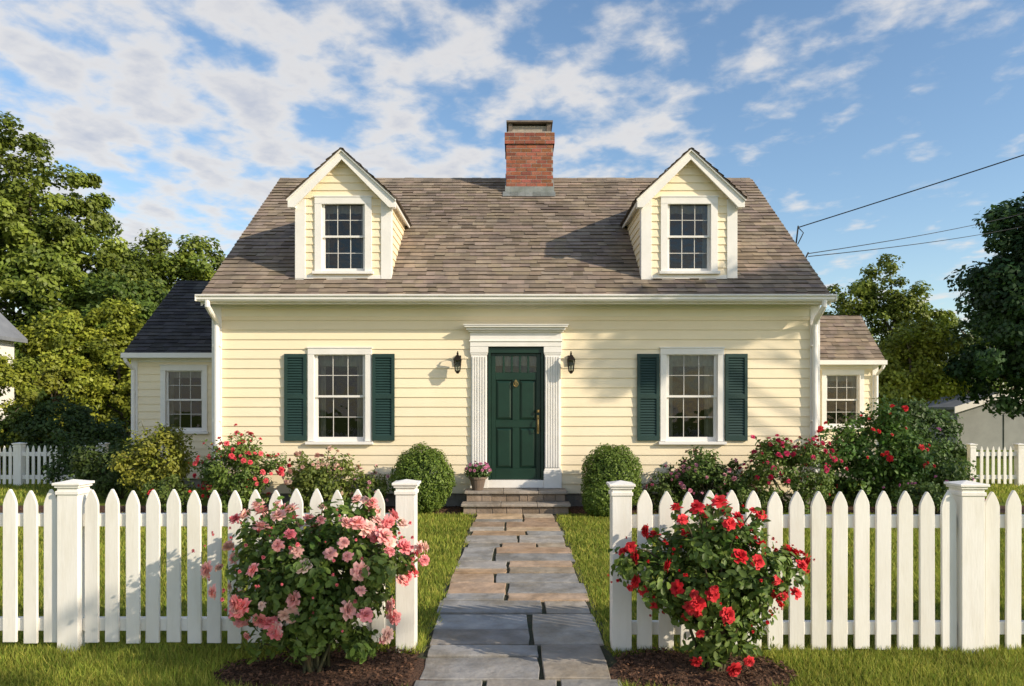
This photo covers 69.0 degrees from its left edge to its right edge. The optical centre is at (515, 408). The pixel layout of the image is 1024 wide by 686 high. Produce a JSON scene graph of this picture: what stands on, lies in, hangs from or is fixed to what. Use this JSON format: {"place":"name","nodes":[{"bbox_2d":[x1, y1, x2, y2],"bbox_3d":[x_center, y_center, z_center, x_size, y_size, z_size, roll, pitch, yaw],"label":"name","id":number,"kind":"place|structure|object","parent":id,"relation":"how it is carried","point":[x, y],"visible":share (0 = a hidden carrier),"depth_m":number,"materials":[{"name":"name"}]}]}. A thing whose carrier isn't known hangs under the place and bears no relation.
{"place":"outdoors","nodes":[
{"label":"outdoors","id":0,"kind":"place"},
{"bbox_2d":[318,356,362,436],"bbox_3d":[-2.835,-0.205,12.145,0.824,1.416,0.066,0,0,0],"label":"window curtain","id":1,"kind":"object","parent":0,"point":[325,361],"depth_m":12.15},
{"bbox_2d":[0,448,1023,685],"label":"ground","id":2,"kind":"structure","parent":0,"point":[102,500],"depth_m":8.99,"materials":[{"name":"green plant"}]},
{"bbox_2d":[0,313,27,418],"bbox_3d":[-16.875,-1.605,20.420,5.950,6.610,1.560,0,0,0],"label":"neighbour house","id":3,"kind":"structure","parent":2,"relation":"on","point":[10,333],"depth_m":20.76,"materials":[{"name":"white paint"}]},
{"bbox_2d":[0,347,48,472],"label":"arborvitae tree","id":4,"kind":"object","parent":2,"relation":"on","point":[17,375],"visible":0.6,"depth_m":18.55,"materials":[{"name":"green plant"}]},
{"bbox_2d":[0,442,109,485],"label":"picket fence","id":5,"kind":"object","parent":2,"relation":"on","point":[20,453],"visible":0.57,"depth_m":15.48,"materials":[{"name":"white paint"}]},
{"bbox_2d":[0,393,130,474],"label":"hedge","id":6,"kind":"object","parent":2,"relation":"on","point":[79,421],"visible":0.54,"depth_m":18.27,"materials":[{"name":"green plant"}]},
{"bbox_2d":[14,309,117,437],"bbox_3d":[-13.512,-0.676,22.020,3.360,4.560,2.476,0,0,0],"label":"arborvitae tree","id":7,"kind":"object","parent":2,"relation":"on","point":[52,342],"visible":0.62,"depth_m":21.44,"materials":[{"name":"green plant"}]},
{"bbox_2d":[0,111,169,439],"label":"maple tree","id":8,"kind":"object","parent":2,"relation":"on","point":[49,250],"visible":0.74,"depth_m":25.33,"materials":[{"name":"green plant"}]},
{"bbox_2d":[40,428,130,483],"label":"dark green shrub","id":9,"kind":"object","parent":2,"relation":"on","point":[65,451],"visible":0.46,"depth_m":14.33,"materials":[{"name":"green plant"}]},
{"bbox_2d":[0,268,171,422],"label":"oak tree","id":10,"kind":"object","parent":2,"relation":"on","point":[148,308],"visible":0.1,"depth_m":24.52,"materials":[{"name":"green plant"}]},
{"bbox_2d":[67,297,146,452],"bbox_3d":[-11.492,-0.806,22.562,4.065,5.143,2.792,0,0,0],"label":"arborvitae tree","id":11,"kind":"object","parent":2,"relation":"on","point":[117,337],"visible":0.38,"depth_m":21.82,"materials":[{"name":"green plant"}]},
{"bbox_2d":[62,439,160,498],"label":"dark green shrub","id":12,"kind":"object","parent":2,"relation":"on","point":[104,485],"visible":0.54,"depth_m":13.03,"materials":[{"name":"green plant"}]},
{"bbox_2d":[107,422,199,497],"bbox_3d":[-6.072,0.905,12.611,1.330,1.461,1.200,0,0,0],"label":"golden shrub","id":13,"kind":"object","parent":2,"relation":"on","point":[157,467],"visible":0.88,"depth_m":12.35,"materials":[{"name":"green plant"}]},
{"bbox_2d":[95,226,226,300],"bbox_3d":[-13.872,-2.720,30.005,9.292,8.662,4.015,0,0,0],"label":"maple tree","id":14,"kind":"object","parent":2,"relation":"on","point":[191,263],"visible":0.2,"depth_m":29.12,"materials":[{"name":"green plant"}]},
{"bbox_2d":[121,280,211,487],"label":"wing","id":15,"kind":"structure","parent":2,"relation":"on","point":[168,351],"depth_m":15.02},
{"bbox_2d":[159,365,208,433],"bbox_3d":[-6.680,-0.195,15.010,1.000,1.390,0.180,0,0,0],"label":"left wing window frame","id":16,"kind":"structure","parent":15,"relation":"in","point":[164,369],"depth_m":14.97,"materials":[{"name":"white paint"}]},
{"bbox_2d":[182,378,200,427],"bbox_3d":[-6.680,-0.185,15.775,0.780,1.570,0.050,0,0,0],"label":"window pane","id":17,"kind":"structure","parent":15,"relation":"in","point":[195,390],"depth_m":15.75,"materials":[{"name":"glass"}]},
{"bbox_2d":[0,479,420,652],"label":"picket fence","id":18,"kind":"object","parent":2,"relation":"on","point":[71,519],"visible":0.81,"depth_m":4.90,"materials":[{"name":"white paint"}]},
{"bbox_2d":[0,505,1023,685],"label":"mulch bed","id":19,"kind":"object","parent":2,"relation":"on","point":[391,667],"visible":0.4,"depth_m":4.47,"materials":[{"name":"brown soil"}]},
{"bbox_2d":[141,473,207,512],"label":"flower bush","id":20,"kind":"object","parent":19,"relation":"on","point":[164,487],"visible":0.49,"depth_m":11.22,"materials":[{"name":"green plant"}]},
{"bbox_2d":[188,423,291,512],"bbox_3d":[-4.255,0.948,11.486,1.536,1.449,1.005,0,0,-17],"label":"red rose bush","id":21,"kind":"object","parent":19,"relation":"on","point":[239,454],"visible":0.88,"depth_m":11.28,"materials":[{"name":"green plant"}]},
{"bbox_2d":[191,493,429,673],"bbox_3d":[-1.220,1.054,4.502,1.405,1.108,0.891,0,0,0],"label":"pink rose bush","id":22,"kind":"object","parent":19,"relation":"on","point":[311,597],"visible":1,"depth_m":4.35,"materials":[{"name":"green plant"}]},
{"bbox_2d":[282,445,361,512],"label":"hydrangea bush","id":23,"kind":"object","parent":19,"relation":"on","point":[315,474],"visible":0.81,"depth_m":11.29,"materials":[{"name":"green plant"}]},
{"bbox_2d":[348,464,390,504],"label":"flower bush","id":24,"kind":"object","parent":19,"relation":"on","point":[364,482],"visible":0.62,"depth_m":11.37,"materials":[{"name":"green plant"}]},
{"bbox_2d":[387,441,455,513],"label":"boxwood shrub","id":25,"kind":"object","parent":19,"relation":"on","point":[430,469],"visible":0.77,"depth_m":11.16,"materials":[{"name":"green plant"}]},
{"bbox_2d":[580,443,642,506],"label":"boxwood shrub","id":26,"kind":"object","parent":19,"relation":"on","point":[604,463],"visible":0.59,"depth_m":11.12,"materials":[{"name":"green plant"}]},
{"bbox_2d":[639,471,691,512],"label":"flower bush","id":27,"kind":"object","parent":19,"relation":"on","point":[663,486],"visible":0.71,"depth_m":11.41,"materials":[{"name":"green plant"}]},
{"bbox_2d":[659,445,755,501],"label":"hydrangea bush","id":28,"kind":"object","parent":19,"relation":"on","point":[704,471],"visible":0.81,"depth_m":11.35,"materials":[{"name":"green plant"}]},
{"bbox_2d":[607,495,814,676],"bbox_3d":[1.175,1.059,4.525,1.202,1.094,0.836,0,0,22],"label":"red rose bush","id":29,"kind":"object","parent":19,"relation":"on","point":[722,586],"visible":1,"depth_m":4.38,"materials":[{"name":"green plant"}]},
{"bbox_2d":[739,434,848,513],"bbox_3d":[4.174,1.024,11.258,1.608,1.295,1.249,0,0,0],"label":"red rose bush","id":30,"kind":"object","parent":19,"relation":"on","point":[782,453],"visible":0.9,"depth_m":11.14,"materials":[{"name":"green plant"}]},
{"bbox_2d":[882,475,985,513],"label":"flower bush","id":31,"kind":"object","parent":19,"relation":"on","point":[933,490],"visible":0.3,"depth_m":10.99,"materials":[{"name":"green plant"}]},
{"bbox_2d":[461,488,570,514],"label":"stone steps","id":32,"kind":"structure","parent":2,"relation":"on","point":[518,501],"depth_m":11.50,"materials":[{"name":"grey stone"}]},
{"bbox_2d":[464,461,491,489],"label":"potted plant","id":33,"kind":"object","parent":32,"relation":"on","point":[477,475],"visible":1,"depth_m":11.63,"materials":[{"name":"pink plant"}]},
{"bbox_2d":[221,488,811,505],"bbox_3d":[0.000,1.530,15.530,9.680,0.340,7.000,0,0,0],"label":"foundation","id":34,"kind":"object","parent":2,"relation":"on","point":[458,499],"depth_m":12.03,"materials":[{"name":"concrete"}]},
{"bbox_2d":[222,316,809,492],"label":"clapboard walls","id":35,"kind":"structure","parent":34,"relation":"on","point":[433,397],"depth_m":11.99,"materials":[{"name":"yellow paint"}]},
{"bbox_2d":[305,347,372,444],"bbox_3d":[-2.835,-0.212,12.010,1.084,1.565,0.180,0,0,0],"label":"window frame","id":36,"kind":"object","parent":35,"relation":"attached to","point":[314,353],"visible":0.99,"depth_m":11.96,"materials":[{"name":"white wood"}]},
{"bbox_2d":[326,366,356,436],"bbox_3d":[-2.835,-0.203,12.775,0.864,1.745,0.050,0,0,0],"label":"window pane","id":37,"kind":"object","parent":35,"relation":"attached to","point":[341,385],"depth_m":12.75,"materials":[{"name":"glass"}]},
{"bbox_2d":[453,351,461,373],"bbox_3d":[-0.925,-0.740,11.864,0.124,0.360,0.232,0,0,0],"label":"wall lantern","id":38,"kind":"object","parent":35,"relation":"attached to","point":[457,359],"depth_m":11.79,"materials":[{"name":"brown metal"}]},
{"bbox_2d":[487,355,535,462],"bbox_3d":[0.000,0.100,12.655,1.000,2.400,0.050,0,0,0],"label":"hall interior","id":39,"kind":"object","parent":35,"relation":"in","point":[515,368],"depth_m":12.63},
{"bbox_2d":[202,178,829,293],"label":"shingle roof","id":40,"kind":"structure","parent":35,"relation":"on","point":[474,236],"depth_m":12.89,"materials":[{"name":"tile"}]},
{"bbox_2d":[285,147,411,279],"bbox_3d":[-2.790,-3.122,13.303,1.796,2.094,2.895,0,0,0],"label":"dormer","id":41,"kind":"object","parent":40,"relation":"on","point":[354,200],"visible":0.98,"depth_m":12.03,"materials":[{"name":"yellow paint"}]},
{"bbox_2d":[312,196,373,273],"bbox_3d":[-2.790,-2.808,12.060,0.980,1.265,0.180,0,0,0],"label":"window frame","id":42,"kind":"structure","parent":41,"relation":"in","point":[320,202],"depth_m":12.01,"materials":[{"name":"white paint"}]},
{"bbox_2d":[332,214,360,252],"bbox_3d":[-2.790,-2.797,12.825,0.740,1.445,0.050,0,0,0],"label":"window pane","id":43,"kind":"structure","parent":41,"relation":"in","point":[343,226],"depth_m":12.80,"materials":[{"name":"glass"}]},
{"bbox_2d":[503,176,555,195],"bbox_3d":[0.264,-4.557,15.120,1.047,0.686,0.760,0,0,0],"label":"chimney flashing","id":44,"kind":"object","parent":40,"relation":"on","point":[528,190],"visible":0.87,"depth_m":14.88,"materials":[{"name":"grey metal"}]},
{"bbox_2d":[505,131,554,185],"bbox_3d":[0.275,-4.857,15.355,1.000,1.415,0.950,0,0,0],"label":"brick chimney","id":45,"kind":"object","parent":40,"relation":"on","point":[529,157],"visible":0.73,"depth_m":14.91,"materials":[{"name":"red brick"}]},
{"bbox_2d":[506,120,552,131],"bbox_3d":[0.275,-5.670,15.350,0.930,0.210,0.920,0,0,0],"label":"chimney cap","id":46,"kind":"object","parent":45,"relation":"on","point":[529,125],"visible":0.5,"depth_m":15.00,"materials":[{"name":"metal"}]},
{"bbox_2d":[620,147,747,279],"bbox_3d":[2.800,-3.122,13.303,1.797,2.094,2.895,0,0,0],"label":"dormer","id":47,"kind":"object","parent":40,"relation":"on","point":[675,202],"visible":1,"depth_m":12.03,"materials":[{"name":"yellow paint"}]},
{"bbox_2d":[671,214,699,252],"bbox_3d":[2.800,-2.797,12.825,0.740,1.445,0.050,0,0,0],"label":"window pane","id":48,"kind":"structure","parent":47,"relation":"in","point":[676,226],"depth_m":12.80,"materials":[{"name":"glass"}]},
{"bbox_2d":[659,196,719,273],"bbox_3d":[2.800,-2.808,12.060,0.980,1.265,0.180,0,0,0],"label":"window frame","id":49,"kind":"structure","parent":47,"relation":"in","point":[711,202],"depth_m":12.01,"materials":[{"name":"white paint"}]},
{"bbox_2d":[284,354,747,440],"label":"shutters","id":50,"kind":"object","parent":35,"relation":"attached to","point":[383,397],"visible":1,"depth_m":11.96,"materials":[{"name":"green paint"}]},
{"bbox_2d":[463,324,568,487],"bbox_3d":[0.000,-0.037,11.953,1.670,2.615,0.335,0,0,0],"label":"door surround","id":51,"kind":"object","parent":35,"relation":"attached to","point":[546,337],"visible":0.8,"depth_m":11.94,"materials":[{"name":"white paint"}]},
{"bbox_2d":[488,347,543,479],"bbox_3d":[0.000,0.077,12.040,0.892,2.134,0.120,0,0,0],"label":"front door","id":52,"kind":"structure","parent":51,"relation":"attached to","point":[515,445],"depth_m":12.03,"materials":[{"name":"green paint"}]},
{"bbox_2d":[496,356,535,365],"bbox_3d":[0.000,-0.785,12.105,0.660,0.170,0.010,0,0,0],"label":"door lite curtain","id":53,"kind":"object","parent":52,"relation":"attached to","point":[499,360],"depth_m":12.11,"materials":[{"name":"fabric"}]},
{"bbox_2d":[513,380,538,433],"bbox_3d":[0.169,-0.035,11.990,0.420,0.870,0.080,0,0,0],"label":"door hardware","id":54,"kind":"object","parent":52,"relation":"attached to","point":[516,383],"depth_m":12.00,"materials":[{"name":"gold metal"}]},
{"bbox_2d":[222,309,809,315],"bbox_3d":[0.000,-1.550,12.017,9.468,0.119,0.066,0,0,0],"label":"frieze board","id":55,"kind":"object","parent":35,"relation":"attached to","point":[515,312],"visible":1,"depth_m":11.98,"materials":[{"name":"beige paint"}]},
{"bbox_2d":[567,351,574,373],"bbox_3d":[0.875,-0.740,11.864,0.124,0.360,0.232,0,0,0],"label":"wall lantern","id":56,"kind":"object","parent":35,"relation":"attached to","point":[570,358],"depth_m":11.80,"materials":[{"name":"brown metal"}]},
{"bbox_2d":[673,366,703,436],"bbox_3d":[2.835,-0.203,12.775,0.864,1.745,0.050,0,0,0],"label":"window pane","id":57,"kind":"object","parent":35,"relation":"attached to","point":[690,410],"depth_m":12.75,"materials":[{"name":"glass"}]},
{"bbox_2d":[658,347,726,444],"bbox_3d":[2.835,-0.212,12.010,1.084,1.565,0.180,0,0,0],"label":"window frame","id":58,"kind":"object","parent":35,"relation":"attached to","point":[717,353],"visible":0.99,"depth_m":11.96,"materials":[{"name":"white wood"}]},
{"bbox_2d":[195,294,836,495],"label":"trim and gutter","id":59,"kind":"structure","parent":34,"relation":"on","point":[220,302],"depth_m":11.62,"materials":[{"name":"white paint"}]},
{"bbox_2d":[205,300,826,494],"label":"downspouts","id":60,"kind":"object","parent":59,"relation":"attached to","point":[217,346],"visible":0.83,"depth_m":11.88,"materials":[{"name":"white paint"}]},
{"bbox_2d":[414,514,621,685],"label":"flagstone path","id":61,"kind":"structure","parent":2,"relation":"on","point":[516,608],"depth_m":5.63,"materials":[{"name":"stone"}]},
{"bbox_2d":[582,481,609,517],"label":"boxwood shrub","id":62,"kind":"object","parent":2,"relation":"on","point":[595,499],"visible":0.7,"depth_m":10.87,"materials":[{"name":"green plant"}]},
{"bbox_2d":[714,482,770,513],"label":"flower bush","id":63,"kind":"object","parent":2,"relation":"on","point":[742,496],"visible":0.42,"depth_m":11.03,"materials":[{"name":"green plant"}]},
{"bbox_2d":[606,480,1023,653],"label":"picket fence","id":64,"kind":"object","parent":2,"relation":"on","point":[969,521],"visible":0.83,"depth_m":4.90,"materials":[{"name":"white paint"}]},
{"bbox_2d":[820,315,886,480],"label":"wing","id":65,"kind":"structure","parent":2,"relation":"on","point":[851,357],"depth_m":16.65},
{"bbox_2d":[827,381,844,423],"bbox_3d":[7.280,-0.205,17.375,0.780,1.510,0.050,0,0,0],"label":"window pane","id":66,"kind":"structure","parent":65,"relation":"in","point":[831,392],"depth_m":17.35,"materials":[{"name":"glass"}]},
{"bbox_2d":[821,369,864,428],"bbox_3d":[7.280,-0.215,16.610,1.000,1.330,0.180,0,0,0],"label":"right wing window frame","id":67,"kind":"structure","parent":65,"relation":"in","point":[859,373],"depth_m":16.57,"materials":[{"name":"white paint"}]},
{"bbox_2d":[817,397,935,506],"bbox_3d":[5.639,0.752,12.192,2.244,1.900,1.533,0,0,0],"label":"rhododendron bush","id":68,"kind":"object","parent":2,"relation":"on","point":[900,463],"visible":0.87,"depth_m":11.89,"materials":[{"name":"green plant"}]},
{"bbox_2d":[823,254,958,383],"bbox_3d":[14.948,-2.361,29.977,5.531,7.936,2.969,0,0,0],"label":"birch tree","id":69,"kind":"object","parent":2,"relation":"on","point":[898,307],"visible":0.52,"depth_m":29.63,"materials":[{"name":"green plant"}]},
{"bbox_2d":[877,318,971,409],"bbox_3d":[13.037,-0.741,25.000,3.893,4.694,2.622,0,0,0],"label":"maple tree","id":70,"kind":"object","parent":2,"relation":"on","point":[924,380],"visible":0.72,"depth_m":24.50,"materials":[{"name":"green plant"}]},
{"bbox_2d":[871,427,979,501],"bbox_3d":[6.949,1.016,12.853,1.768,1.411,1.522,0,0,30],"label":"dark green shrub","id":71,"kind":"object","parent":2,"relation":"on","point":[946,468],"visible":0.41,"depth_m":12.38,"materials":[{"name":"green plant"}]},
{"bbox_2d":[878,394,977,466],"bbox_3d":[9.105,0.626,16.995,2.371,1.966,1.966,0,0,-27],"label":"dark green shrub","id":72,"kind":"object","parent":2,"relation":"on","point":[924,416],"visible":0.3,"depth_m":16.43,"materials":[{"name":"green plant"}]},
{"bbox_2d":[919,392,1023,449],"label":"garden shed","id":73,"kind":"structure","parent":2,"relation":"on","point":[985,429],"depth_m":29.00,"materials":[{"name":"white paint"}]},
{"bbox_2d":[927,310,1019,396],"bbox_3d":[20.121,-1.892,32.021,7.540,7.000,4.970,0,0,0],"label":"oak tree","id":74,"kind":"object","parent":2,"relation":"on","point":[968,339],"visible":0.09,"depth_m":31.32,"materials":[{"name":"green plant"}]},
{"bbox_2d":[940,192,1023,419],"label":"oak tree","id":75,"kind":"object","parent":2,"relation":"on","point":[995,296],"visible":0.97,"depth_m":23.48,"materials":[{"name":"green plant"}]},
{"bbox_2d":[965,443,1023,485],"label":"picket fence","id":76,"kind":"object","parent":2,"relation":"on","point":[1018,455],"visible":0.87,"depth_m":15.48,"materials":[{"name":"white paint"}]},
{"bbox_2d":[0,0,1023,389],"label":"sky","id":77,"kind":"structure","parent":0,"point":[188,114],"materials":[{"name":"blue"}]},
{"bbox_2d":[669,356,713,436],"bbox_3d":[2.835,-0.205,12.145,0.824,1.416,0.066,0,0,0],"label":"window curtain","id":78,"kind":"object","parent":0,"point":[707,362],"depth_m":12.15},
{"bbox_2d":[795,154,1023,257],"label":"power line","id":79,"kind":"object","parent":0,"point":[798,227],"visible":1,"depth_m":13.09,"materials":[{"name":"black metal"}]}
]}

